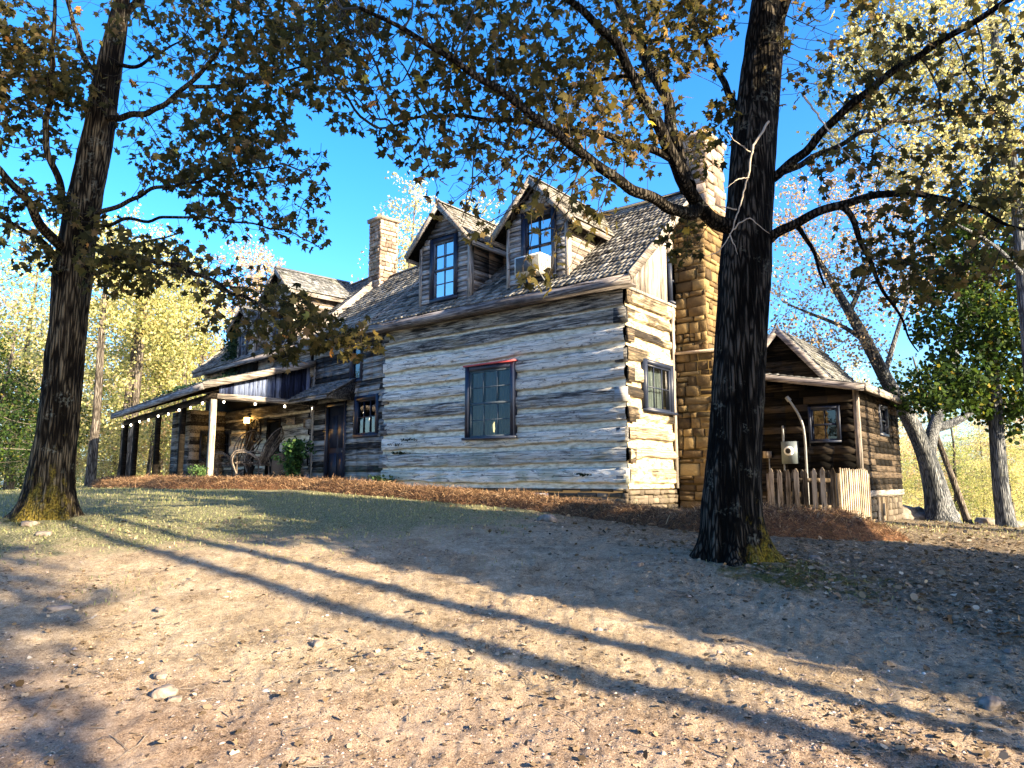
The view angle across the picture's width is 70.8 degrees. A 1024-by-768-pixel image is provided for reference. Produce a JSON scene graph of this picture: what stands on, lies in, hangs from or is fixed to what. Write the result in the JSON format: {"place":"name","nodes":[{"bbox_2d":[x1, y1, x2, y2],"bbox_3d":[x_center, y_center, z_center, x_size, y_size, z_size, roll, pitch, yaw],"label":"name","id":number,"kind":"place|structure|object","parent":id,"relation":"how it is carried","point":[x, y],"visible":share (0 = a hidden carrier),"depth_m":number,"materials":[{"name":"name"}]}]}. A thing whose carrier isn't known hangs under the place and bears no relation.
{"place":"outdoors","nodes":[
{"label":"outdoors","id":0,"kind":"place"},
{"bbox_2d":[271,452,287,477],"bbox_3d":[-7.207,2.568,22.526,0.620,0.864,0.611,7,-10,-43],"label":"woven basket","id":1,"kind":"object","parent":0,"point":[276,467],"visible":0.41,"depth_m":22.25,"materials":[{"name":"wicker"}]},
{"bbox_2d":[0,487,1023,767],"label":"ground","id":2,"kind":"structure","parent":0,"point":[442,585],"depth_m":5.79,"materials":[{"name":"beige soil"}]},
{"bbox_2d":[0,451,29,490],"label":"green tree","id":3,"kind":"object","parent":2,"relation":"on","point":[1,484],"visible":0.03,"depth_m":56.30,"materials":[{"name":"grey plant"}]},
{"bbox_2d":[0,259,48,475],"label":"pale tree","id":4,"kind":"object","parent":2,"relation":"on","point":[15,329],"visible":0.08,"depth_m":55.58,"materials":[{"name":"yellow plant"}]},
{"bbox_2d":[21,521,38,526],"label":"rock","id":5,"kind":"object","parent":2,"relation":"on","point":[28,523],"visible":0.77,"depth_m":10.06,"materials":[{"name":"beige stone"}]},
{"bbox_2d":[0,341,78,473],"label":"green tree","id":6,"kind":"object","parent":2,"relation":"on","point":[8,427],"visible":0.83,"depth_m":31.82,"materials":[{"name":"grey plant"}]},
{"bbox_2d":[35,531,52,536],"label":"rock","id":7,"kind":"object","parent":2,"relation":"on","point":[44,533],"visible":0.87,"depth_m":9.57,"materials":[{"name":"beige stone"}]},
{"bbox_2d":[0,326,103,487],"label":"green tree","id":8,"kind":"object","parent":2,"relation":"on","point":[9,366],"visible":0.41,"depth_m":36.49,"materials":[{"name":"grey plant"}]},
{"bbox_2d":[0,288,112,478],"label":"pale tree","id":9,"kind":"object","parent":2,"relation":"on","point":[79,462],"visible":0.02,"depth_m":60.81,"materials":[{"name":"yellow plant"}]},
{"bbox_2d":[4,389,109,486],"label":"golden tree","id":10,"kind":"object","parent":2,"relation":"on","point":[77,478],"visible":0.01,"depth_m":71.48,"materials":[{"name":"yellow plant"}]},
{"bbox_2d":[45,605,72,611],"bbox_3d":[-4.083,2.030,6.482,0.216,0.072,0.151,4,-9,-29],"label":"rock","id":11,"kind":"object","parent":2,"relation":"on","point":[51,608],"visible":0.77,"depth_m":6.44,"materials":[{"name":"grey stone"}]},
{"bbox_2d":[0,219,150,490],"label":"golden tree","id":12,"kind":"object","parent":2,"relation":"on","point":[10,485],"visible":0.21,"depth_m":48.22,"materials":[{"name":"yellow plant"}]},
{"bbox_2d":[0,207,166,482],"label":"golden tree","id":13,"kind":"object","parent":2,"relation":"on","point":[35,311],"visible":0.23,"depth_m":44.29,"materials":[{"name":"yellow plant"}]},
{"bbox_2d":[36,215,166,486],"bbox_3d":[-16.913,-1.408,29.360,4.673,11.501,4.686,0,-8,0],"label":"slim tree","id":14,"kind":"object","parent":2,"relation":"on","point":[93,446],"visible":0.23,"depth_m":29.31,"materials":[{"name":"yellow leaf"},{"name":"grey twig bark"}]},
{"bbox_2d":[76,401,146,486],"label":"golden tree","id":15,"kind":"object","parent":2,"relation":"on","point":[107,463],"visible":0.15,"depth_m":57.22,"materials":[{"name":"yellow plant"}]},
{"bbox_2d":[12,204,214,475],"bbox_3d":[-18.578,-1.464,35.235,9.797,14.138,9.268,0,-8,0],"label":"golden tree","id":16,"kind":"object","parent":2,"relation":"on","point":[129,380],"visible":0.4,"depth_m":34.19,"materials":[{"name":"golden yellow leaf"},{"name":"grey twig bark"}]},
{"bbox_2d":[79,433,168,482],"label":"golden tree","id":17,"kind":"object","parent":2,"relation":"on","point":[137,466],"visible":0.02,"depth_m":65.48,"materials":[{"name":"yellow plant"}]},
{"bbox_2d":[76,301,174,476],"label":"pale tree","id":18,"kind":"object","parent":2,"relation":"on","point":[110,464],"visible":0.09,"depth_m":61.57,"materials":[{"name":"yellow plant"}]},
{"bbox_2d":[100,374,169,477],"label":"pale tree","id":19,"kind":"object","parent":2,"relation":"on","point":[145,444],"visible":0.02,"depth_m":79.47,"materials":[{"name":"yellow plant"}]},
{"bbox_2d":[89,360,188,476],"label":"golden tree","id":20,"kind":"object","parent":2,"relation":"on","point":[161,457],"visible":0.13,"depth_m":50.97,"materials":[{"name":"yellow plant"}]},
{"bbox_2d":[93,234,199,477],"bbox_3d":[-17.090,-0.969,33.609,4.739,12.400,4.542,0,-8,0],"label":"slim tree","id":21,"kind":"object","parent":2,"relation":"on","point":[135,399],"visible":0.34,"depth_m":33.33,"materials":[{"name":"yellow leaf"},{"name":"grey twig bark"}]},
{"bbox_2d":[84,240,231,462],"bbox_3d":[-17.969,-0.588,40.258,10.174,15.192,11.476,0,-8,0],"label":"golden tree","id":22,"kind":"object","parent":2,"relation":"on","point":[202,361],"visible":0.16,"depth_m":38.63,"materials":[{"name":"yellow plant"}]},
{"bbox_2d":[155,607,165,612],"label":"rock","id":23,"kind":"object","parent":2,"relation":"on","point":[158,610],"visible":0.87,"depth_m":6.44,"materials":[{"name":"beige stone"}]},
{"bbox_2d":[114,314,206,475],"bbox_3d":[-18.765,1.298,38.167,4.458,10.419,4.955,0,-8,0],"label":"slim tree","id":24,"kind":"object","parent":2,"relation":"on","point":[151,449],"visible":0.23,"depth_m":37.95,"materials":[{"name":"yellow leaf"},{"name":"grey twig bark"}]},
{"bbox_2d":[153,672,167,679],"bbox_3d":[-2.430,2.022,4.974,0.082,0.054,0.115,1,-8,-7],"label":"rock","id":25,"kind":"object","parent":2,"relation":"on","point":[158,675],"visible":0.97,"depth_m":4.95,"materials":[{"name":"beige stone"}]},
{"bbox_2d":[149,684,178,698],"bbox_3d":[-2.260,2.008,4.672,0.173,0.090,0.126,0,-8,0],"label":"rock","id":26,"kind":"object","parent":2,"relation":"on","point":[165,691],"visible":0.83,"depth_m":4.62,"materials":[{"name":"beige stone"}]},
{"bbox_2d":[104,291,227,475],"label":"pale tree","id":27,"kind":"object","parent":2,"relation":"on","point":[168,465],"visible":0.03,"depth_m":57.34,"materials":[{"name":"yellow plant"}]},
{"bbox_2d":[167,695,182,701],"bbox_3d":[-2.142,2.014,4.576,0.090,0.054,0.063,2,-8,-15],"label":"rock","id":28,"kind":"object","parent":2,"relation":"on","point":[178,698],"visible":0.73,"depth_m":4.55,"materials":[{"name":"beige stone"}]},
{"bbox_2d":[148,257,234,401],"bbox_3d":[-16.620,-0.381,36.397,4.640,12.532,5.142,0,-8,0],"label":"slim tree","id":29,"kind":"object","parent":2,"relation":"on","point":[190,306],"visible":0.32,"depth_m":36.58,"materials":[{"name":"yellow plant"}]},
{"bbox_2d":[0,0,395,521],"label":"maple tree","id":30,"kind":"object","parent":2,"relation":"on","point":[48,491],"visible":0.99,"depth_m":10.64,"materials":[{"name":"brown plant"}]},
{"bbox_2d":[186,464,211,477],"bbox_3d":[-8.840,2.583,20.479,0.627,0.671,0.699,-6,-10,40],"label":"leafy shrub","id":31,"kind":"object","parent":2,"relation":"on","point":[197,470],"visible":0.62,"depth_m":20.43,"materials":[{"name":"green plant"}]},
{"bbox_2d":[141,233,285,441],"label":"pale tree","id":32,"kind":"object","parent":2,"relation":"on","point":[239,260],"visible":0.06,"depth_m":50.39,"materials":[{"name":"grey plant"}]},
{"bbox_2d":[196,250,285,361],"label":"pale tree","id":33,"kind":"object","parent":2,"relation":"on","point":[260,271],"visible":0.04,"depth_m":46.16,"materials":[{"name":"yellow plant"}]},
{"bbox_2d":[271,436,316,477],"bbox_3d":[-6.408,2.271,21.229,1.214,1.478,1.204,-3,-8,18],"label":"leafy shrub","id":34,"kind":"object","parent":2,"relation":"on","point":[294,453],"visible":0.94,"depth_m":21.05,"materials":[{"name":"green plant"}]},
{"bbox_2d":[309,639,322,646],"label":"rock","id":35,"kind":"object","parent":2,"relation":"on","point":[316,643],"visible":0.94,"depth_m":5.55,"materials":[{"name":"beige stone"}]},
{"bbox_2d":[366,474,398,482],"bbox_3d":[-3.374,2.580,18.626,0.849,0.497,0.535,3,-8,-22],"label":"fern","id":36,"kind":"object","parent":2,"relation":"on","point":[379,478],"visible":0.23,"depth_m":18.53,"materials":[{"name":"green plant"}]},
{"bbox_2d":[351,170,438,282],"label":"pale tree","id":37,"kind":"object","parent":2,"relation":"on","point":[409,223],"visible":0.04,"depth_m":45.41,"materials":[{"name":"grey plant"}]},
{"bbox_2d":[398,195,505,271],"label":"pale tree","id":38,"kind":"object","parent":2,"relation":"on","point":[470,202],"visible":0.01,"depth_m":54.27,"materials":[{"name":"grey plant"}]},
{"bbox_2d":[20,467,973,521],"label":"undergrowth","id":39,"kind":"object","parent":2,"relation":"on","point":[164,474],"depth_m":43.19,"materials":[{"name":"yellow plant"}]},
{"bbox_2d":[79,473,930,550],"bbox_3d":[-5.302,2.850,18.015,28.093,1.379,5.514,-6,-9,37],"label":"pine straw bed","id":40,"kind":"object","parent":2,"relation":"on","point":[814,523],"visible":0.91,"depth_m":13.74,"materials":[{"name":"brown plant"}]},
{"bbox_2d":[110,130,910,520],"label":"log house","id":41,"kind":"structure","parent":2,"relation":"on","point":[588,376],"depth_m":17.71,"materials":[{"name":"grey wood"}]},
{"bbox_2d":[141,320,239,401],"bbox_3d":[-11.533,-0.848,26.386,4.110,3.546,3.084,-8,-11,44],"label":"ivy","id":42,"kind":"object","parent":41,"relation":"on","point":[231,348],"visible":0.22,"depth_m":27.12,"materials":[{"name":"green plant"}]},
{"bbox_2d":[199,431,207,460],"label":"window","id":43,"kind":"structure","parent":41,"relation":"in","point":[201,432],"depth_m":27.16,"materials":[{"name":"black glass"}]},
{"bbox_2d":[122,400,308,427],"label":"string lights","id":44,"kind":"object","parent":41,"relation":"hanging from","point":[208,401],"visible":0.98,"depth_m":22.37,"materials":[{"name":"glowing white bulb glass"},{"name":"black cable"}]},
{"bbox_2d":[221,430,231,457],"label":"window","id":45,"kind":"structure","parent":41,"relation":"in","point":[229,432],"depth_m":27.43,"materials":[{"name":"black glass"}]},
{"bbox_2d":[214,430,262,476],"bbox_3d":[-9.122,2.358,23.880,1.547,1.635,1.038,-5,-9,31],"label":"rocking chair","id":46,"kind":"object","parent":41,"relation":"on","point":[228,457],"visible":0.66,"depth_m":23.67,"materials":[{"name":"brown wicker"}]},
{"bbox_2d":[238,331,247,356],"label":"dormer window","id":47,"kind":"structure","parent":41,"relation":"in","point":[242,350],"depth_m":26.81,"materials":[{"name":"blue glass"}]},
{"bbox_2d":[243,417,249,423],"bbox_3d":[-9.638,1.325,26.208,0.210,0.260,0.180,7,-10,-43],"label":"wall lantern","id":48,"kind":"object","parent":41,"relation":"attached to","point":[246,420],"depth_m":26.15,"materials":[{"name":"white glass"}]},
{"bbox_2d":[244,420,255,476],"bbox_3d":[-9.442,2.389,26.048,0.140,2.150,0.700,7,-10,-43],"label":"porch door","id":49,"kind":"structure","parent":41,"relation":"in","point":[247,425],"depth_m":26.14,"materials":[{"name":"black wood"}]},
{"bbox_2d":[249,418,261,442],"bbox_3d":[-9.120,1.650,25.617,0.131,0.901,0.900,7,-10,-43],"label":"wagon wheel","id":50,"kind":"object","parent":41,"relation":"attached to","point":[255,427],"visible":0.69,"depth_m":25.59,"materials":[{"name":"brown wood"}]},
{"bbox_2d":[227,427,284,476],"bbox_3d":[-8.011,2.190,22.625,1.547,1.635,1.038,-1,-8,6],"label":"rocking chair","id":51,"kind":"object","parent":41,"relation":"on","point":[265,457],"visible":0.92,"depth_m":22.39,"materials":[{"name":"brown wicker"}]},
{"bbox_2d":[264,419,281,476],"bbox_3d":[-8.168,2.261,24.709,0.140,2.050,1.000,7,-10,-43],"label":"porch door","id":52,"kind":"structure","parent":41,"relation":"in","point":[272,425],"depth_m":24.90,"materials":[{"name":"black wood"}]},
{"bbox_2d":[272,319,283,344],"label":"dormer window","id":53,"kind":"structure","parent":41,"relation":"in","point":[277,330],"depth_m":24.92,"materials":[{"name":"blue glass"}]},
{"bbox_2d":[323,402,346,479],"bbox_3d":[-5.307,1.809,21.737,0.146,2.460,1.180,7,-10,-43],"label":"door","id":54,"kind":"structure","parent":41,"relation":"in","point":[335,414],"depth_m":21.84,"materials":[{"name":"grey"}]},
{"bbox_2d":[349,341,363,382],"bbox_3d":[-4.557,-0.634,21.306,0.175,1.192,0.660,7,-10,-43],"label":"window","id":55,"kind":"structure","parent":41,"relation":"in","point":[351,366],"depth_m":21.36,"materials":[{"name":"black glass"}]},
{"bbox_2d":[353,393,378,437],"bbox_3d":[-3.977,0.944,20.811,0.625,1.270,1.330,7,-10,-43],"label":"window","id":56,"kind":"structure","parent":41,"relation":"in","point":[365,411],"depth_m":20.98,"materials":[{"name":"black glass"}]},
{"bbox_2d":[429,233,457,303],"bbox_3d":[-1.580,-2.938,18.712,1.040,1.770,0.625,-6,-10,38],"label":"dormer window","id":57,"kind":"structure","parent":41,"relation":"in","point":[443,273],"depth_m":18.54,"materials":[{"name":"blue glass"}]},
{"bbox_2d":[461,359,517,440],"bbox_3d":[-0.369,0.454,17.155,1.620,1.875,0.680,-6,-10,38],"label":"window","id":58,"kind":"structure","parent":41,"relation":"in","point":[490,388],"depth_m":17.10,"materials":[{"name":"grey glass"}]},
{"bbox_2d":[515,252,550,286],"bbox_3d":[0.486,-2.514,16.363,0.725,0.750,0.481,-6,-10,38],"label":"air conditioner","id":59,"kind":"object","parent":41,"relation":"attached to","point":[539,259],"visible":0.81,"depth_m":16.20,"materials":[{"name":"white plastic"}]},
{"bbox_2d":[521,205,556,283],"bbox_3d":[0.790,-3.187,16.841,1.060,1.770,0.625,-6,-10,38],"label":"dormer window","id":60,"kind":"structure","parent":41,"relation":"in","point":[545,245],"depth_m":16.64,"materials":[{"name":"blue glass"}]},
{"bbox_2d":[624,358,677,415],"bbox_3d":[3.029,0.102,15.935,0.680,1.250,1.440,-6,-10,38],"label":"window","id":61,"kind":"structure","parent":41,"relation":"in","point":[657,386],"depth_m":15.95,"materials":[{"name":"grey glass"}]},
{"bbox_2d":[666,256,675,304],"bbox_3d":[3.706,-2.380,17.217,0.625,1.270,1.000,-6,-10,38],"label":"window","id":62,"kind":"structure","parent":41,"relation":"in","point":[671,288],"depth_m":16.74,"materials":[{"name":"black glass"}]},
{"bbox_2d":[763,451,771,469],"bbox_3d":[6.829,2.438,19.173,0.200,1.284,0.120,-6,-10,38],"label":"junction box","id":63,"kind":"object","parent":41,"relation":"attached to","point":[767,454],"visible":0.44,"depth_m":19.19,"materials":[{"name":"grey"}]},
{"bbox_2d":[781,426,798,469],"bbox_3d":[7.251,2.080,18.783,0.400,2.017,0.253,-6,-10,38],"label":"electric meter","id":64,"kind":"object","parent":41,"relation":"attached to","point":[790,452],"visible":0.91,"depth_m":18.78,"materials":[{"name":"grey metal"}]},
{"bbox_2d":[785,396,809,504],"bbox_3d":[7.380,1.838,18.622,0.486,3.078,0.119,0,-8,-1],"label":"service mast","id":65,"kind":"object","parent":41,"relation":"attached to","point":[788,398],"visible":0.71,"depth_m":18.66,"materials":[{"name":"grey metal"}]},
{"bbox_2d":[807,405,841,443],"bbox_3d":[8.191,1.054,18.685,0.940,1.090,0.625,-6,-10,38],"label":"window","id":66,"kind":"structure","parent":41,"relation":"in","point":[824,422],"depth_m":18.69,"materials":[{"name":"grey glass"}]},
{"bbox_2d":[877,496,888,520],"bbox_3d":[9.957,3.557,19.297,0.040,1.050,1.140,-6,-10,38],"label":"crawl door","id":67,"kind":"structure","parent":41,"relation":"in","point":[882,502],"depth_m":19.24,"materials":[{"name":"beige"}]},
{"bbox_2d":[878,403,889,436],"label":"window","id":68,"kind":"structure","parent":41,"relation":"in","point":[883,410],"depth_m":20.35,"materials":[{"name":"black glass"}]},
{"bbox_2d":[0,489,1023,767],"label":"leaf litter","id":69,"kind":"object","parent":2,"relation":"on","point":[978,753],"visible":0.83,"depth_m":6.24,"materials":[{"name":"brown plant"}]},
{"bbox_2d":[0,486,1023,615],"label":"grass","id":70,"kind":"structure","parent":2,"relation":"on","point":[206,499],"depth_m":12.55,"materials":[{"name":"green plant"}]},
{"bbox_2d":[0,505,1023,767],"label":"fallen twigs","id":71,"kind":"object","parent":2,"relation":"on","point":[598,645],"visible":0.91,"depth_m":5.78,"materials":[{"name":"brown wood"}]},
{"bbox_2d":[1,441,1023,520],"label":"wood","id":72,"kind":"object","parent":2,"relation":"on","point":[977,514],"visible":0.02,"depth_m":95.87,"materials":[{"name":"yellow plant"}]},
{"bbox_2d":[537,514,556,521],"bbox_3d":[0.610,2.339,12.400,0.306,0.180,0.214,-6,-10,38],"label":"rock","id":73,"kind":"object","parent":2,"relation":"on","point":[548,517],"visible":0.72,"depth_m":12.32,"materials":[{"name":"grey stone"}]},
{"bbox_2d":[248,0,1023,565],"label":"maple tree","id":74,"kind":"object","parent":2,"relation":"on","point":[732,528],"visible":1,"depth_m":8.53,"materials":[{"name":"brown plant"}]},
{"bbox_2d":[631,561,643,566],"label":"rock","id":75,"kind":"object","parent":2,"relation":"on","point":[636,564],"visible":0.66,"depth_m":8.34,"materials":[{"name":"grey stone"}]},
{"bbox_2d":[674,688,685,692],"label":"rock","id":76,"kind":"object","parent":2,"relation":"on","point":[681,690],"visible":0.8,"depth_m":4.76,"materials":[{"name":"grey stone"}]},
{"bbox_2d":[809,555,820,559],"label":"rock","id":77,"kind":"object","parent":2,"relation":"on","point":[814,557],"visible":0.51,"depth_m":9.06,"materials":[{"name":"grey stone"}]},
{"bbox_2d":[766,467,871,519],"bbox_3d":[7.140,2.616,16.651,1.545,1.327,2.685,-6,-10,38],"label":"picket fence","id":78,"kind":"object","parent":2,"relation":"on","point":[858,480],"visible":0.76,"depth_m":15.75,"materials":[{"name":"beige wood"}]},
{"bbox_2d":[842,358,921,506],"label":"pale tree","id":79,"kind":"object","parent":2,"relation":"on","point":[860,380],"visible":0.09,"depth_m":65.15,"materials":[{"name":"yellow plant"}]},
{"bbox_2d":[767,135,1011,522],"bbox_3d":[13.185,-1.790,24.369,11.221,13.172,5.193,3,-8,-20],"label":"forked tree","id":80,"kind":"object","parent":2,"relation":"on","point":[939,505],"visible":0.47,"depth_m":23.88,"materials":[{"name":"grey plant"}]},
{"bbox_2d":[796,0,1023,377],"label":"yellow tree","id":81,"kind":"object","parent":2,"relation":"on","point":[1006,135],"visible":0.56,"depth_m":17.68,"materials":[{"name":"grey plant"}]},
{"bbox_2d":[899,442,923,507],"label":"golden tree","id":82,"kind":"object","parent":2,"relation":"on","point":[912,493],"visible":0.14,"depth_m":56.98,"materials":[{"name":"yellow plant"}]},
{"bbox_2d":[901,505,924,519],"bbox_3d":[13.562,4.572,24.585,1.350,0.892,0.945,0,-8,0],"label":"boulder","id":83,"kind":"object","parent":2,"relation":"on","point":[913,513],"visible":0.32,"depth_m":24.28,"materials":[{"name":"grey stone"}]},
{"bbox_2d":[864,353,1000,523],"bbox_3d":[15.639,2.041,27.054,4.314,6.874,4.718,3,-8,-23],"label":"slim tree","id":84,"kind":"object","parent":2,"relation":"on","point":[965,514],"visible":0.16,"depth_m":26.81,"materials":[{"name":"grey plant"}]},
{"bbox_2d":[898,384,974,506],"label":"pale tree","id":85,"kind":"object","parent":2,"relation":"on","point":[910,446],"visible":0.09,"depth_m":68.90,"materials":[{"name":"yellow plant"}]},
{"bbox_2d":[885,157,1023,526],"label":"green tree","id":86,"kind":"object","parent":2,"relation":"on","point":[982,395],"visible":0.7,"depth_m":20.23,"materials":[{"name":"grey plant"}]},
{"bbox_2d":[900,407,1019,521],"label":"golden tree","id":87,"kind":"object","parent":2,"relation":"on","point":[957,470],"visible":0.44,"depth_m":51.41,"materials":[{"name":"yellow plant"}]},
{"bbox_2d":[937,415,1021,519],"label":"pale tree","id":88,"kind":"object","parent":2,"relation":"on","point":[978,439],"visible":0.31,"depth_m":61.83,"materials":[{"name":"yellow plant"}]},
{"bbox_2d":[942,399,1023,507],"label":"pale tree","id":89,"kind":"object","parent":2,"relation":"on","point":[983,426],"visible":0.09,"depth_m":73.97,"materials":[{"name":"yellow plant"}]},
{"bbox_2d":[974,517,994,524],"bbox_3d":[17.197,5.151,26.179,0.630,0.576,0.900,-4,-9,29],"label":"boulder","id":90,"kind":"object","parent":2,"relation":"on","point":[982,520],"visible":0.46,"depth_m":25.87,"materials":[{"name":"grey stone"}]},
{"bbox_2d":[958,429,1023,521],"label":"golden tree","id":91,"kind":"object","parent":2,"relation":"on","point":[1011,474],"visible":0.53,"depth_m":47.65,"materials":[{"name":"yellow leaf"},{"name":"grey twig bark"}]},
{"bbox_2d":[978,695,1005,710],"bbox_3d":[3.110,2.082,4.672,0.198,0.081,0.139,7,-11,-44],"label":"rock","id":92,"kind":"object","parent":2,"relation":"on","point":[991,703],"visible":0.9,"depth_m":4.64,"materials":[{"name":"grey stone"}]},
{"bbox_2d":[1006,421,1023,514],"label":"golden tree","id":93,"kind":"object","parent":2,"relation":"on","point":[1021,450],"visible":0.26,"depth_m":60.62,"materials":[{"name":"yellow plant"}]},
{"bbox_2d":[1007,428,1023,520],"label":"golden tree","id":94,"kind":"object","parent":2,"relation":"on","point":[1018,487],"visible":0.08,"depth_m":84.27,"materials":[{"name":"yellow plant"}]},
{"bbox_2d":[1017,521,1023,526],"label":"boulder","id":95,"kind":"object","parent":2,"relation":"on","point":[1020,523],"visible":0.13,"depth_m":26.40,"materials":[{"name":"beige stone"}]},
{"bbox_2d":[0,0,1023,520],"label":"sky","id":96,"kind":"structure","parent":0,"point":[355,176],"materials":[{"name":"blue"}]}
]}

